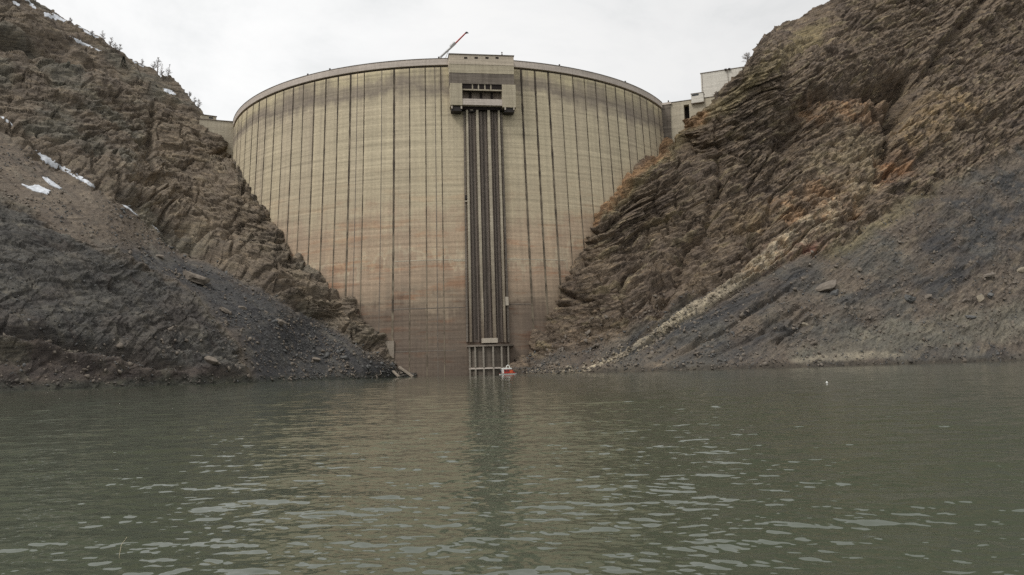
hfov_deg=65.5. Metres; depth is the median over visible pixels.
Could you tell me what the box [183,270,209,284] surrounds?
boulder
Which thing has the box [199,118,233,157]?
abutment wall
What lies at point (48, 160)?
snow patch
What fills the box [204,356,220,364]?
boulder
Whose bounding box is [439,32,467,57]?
mobile crane
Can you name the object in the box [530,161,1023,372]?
rubble
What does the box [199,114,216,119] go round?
building
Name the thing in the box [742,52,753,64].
bare tree
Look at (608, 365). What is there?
rubble
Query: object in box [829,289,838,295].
boulder
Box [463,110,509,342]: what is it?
intake shaft
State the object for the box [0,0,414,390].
hillside
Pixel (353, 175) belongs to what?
dam
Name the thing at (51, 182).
snow patch
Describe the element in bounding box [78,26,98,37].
snow patch
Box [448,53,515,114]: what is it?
gatehouse
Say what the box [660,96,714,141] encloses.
abutment wall
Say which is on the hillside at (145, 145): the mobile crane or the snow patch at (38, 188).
the snow patch at (38, 188)
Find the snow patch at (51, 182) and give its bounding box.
[42,177,61,188]
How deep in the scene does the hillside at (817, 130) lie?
378.34 m
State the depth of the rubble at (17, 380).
258.57 m
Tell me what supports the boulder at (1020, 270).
on the hillside at (817, 130)
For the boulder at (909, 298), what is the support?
on the hillside at (817, 130)
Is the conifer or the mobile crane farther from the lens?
the conifer
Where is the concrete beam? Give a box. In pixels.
[398,366,413,376]
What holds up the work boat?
on the water
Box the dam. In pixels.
[232,57,663,376]
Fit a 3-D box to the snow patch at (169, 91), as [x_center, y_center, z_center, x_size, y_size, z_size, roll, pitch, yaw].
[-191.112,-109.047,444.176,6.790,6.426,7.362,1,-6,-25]
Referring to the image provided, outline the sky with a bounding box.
[36,0,829,120]
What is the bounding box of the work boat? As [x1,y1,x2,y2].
[499,365,516,374]
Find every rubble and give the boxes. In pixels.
[0,145,410,384]
[2,371,416,389]
[500,353,1020,373]
[526,257,774,373]
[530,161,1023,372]
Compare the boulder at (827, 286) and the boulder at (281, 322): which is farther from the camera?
the boulder at (827, 286)
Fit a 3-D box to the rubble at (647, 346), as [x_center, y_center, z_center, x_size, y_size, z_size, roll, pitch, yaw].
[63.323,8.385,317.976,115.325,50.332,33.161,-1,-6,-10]
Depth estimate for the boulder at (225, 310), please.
297.37 m
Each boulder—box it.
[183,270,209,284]
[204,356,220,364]
[219,307,229,313]
[276,318,285,325]
[311,357,320,361]
[815,279,835,291]
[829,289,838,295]
[904,294,915,302]
[965,315,976,318]
[976,294,984,302]
[983,272,995,277]
[987,292,993,298]
[1017,267,1023,272]
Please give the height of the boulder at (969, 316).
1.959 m
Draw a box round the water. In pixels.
[0,361,1023,574]
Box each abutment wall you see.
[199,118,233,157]
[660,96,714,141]
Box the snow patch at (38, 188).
[22,184,49,194]
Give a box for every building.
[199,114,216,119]
[700,66,743,96]
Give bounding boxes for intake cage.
[467,344,512,375]
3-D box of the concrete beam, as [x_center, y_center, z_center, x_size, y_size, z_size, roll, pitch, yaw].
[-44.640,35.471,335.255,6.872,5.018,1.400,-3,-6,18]
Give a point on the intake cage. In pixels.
(493, 359)
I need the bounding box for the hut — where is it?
[691,92,704,104]
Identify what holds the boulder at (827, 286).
on the hillside at (817, 130)
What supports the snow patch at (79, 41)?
on the hillside at (145, 145)
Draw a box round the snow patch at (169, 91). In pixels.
[163,88,175,94]
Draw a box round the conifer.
[120,56,126,68]
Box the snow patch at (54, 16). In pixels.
[44,12,65,22]
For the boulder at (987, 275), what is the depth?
362.75 m
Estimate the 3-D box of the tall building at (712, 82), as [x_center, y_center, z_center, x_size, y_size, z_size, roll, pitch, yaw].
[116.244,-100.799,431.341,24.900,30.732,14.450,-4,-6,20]
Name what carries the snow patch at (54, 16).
on the hillside at (145, 145)
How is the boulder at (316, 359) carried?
on the hillside at (145, 145)
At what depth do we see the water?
15.16 m
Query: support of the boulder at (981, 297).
on the hillside at (817, 130)
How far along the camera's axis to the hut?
420.40 m
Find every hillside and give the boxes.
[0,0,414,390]
[504,0,1023,374]
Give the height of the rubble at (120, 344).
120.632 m
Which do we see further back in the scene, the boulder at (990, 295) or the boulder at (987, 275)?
the boulder at (987, 275)
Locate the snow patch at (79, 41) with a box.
[70,36,100,50]
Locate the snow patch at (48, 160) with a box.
[33,150,94,187]
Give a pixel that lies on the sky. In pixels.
(224, 53)

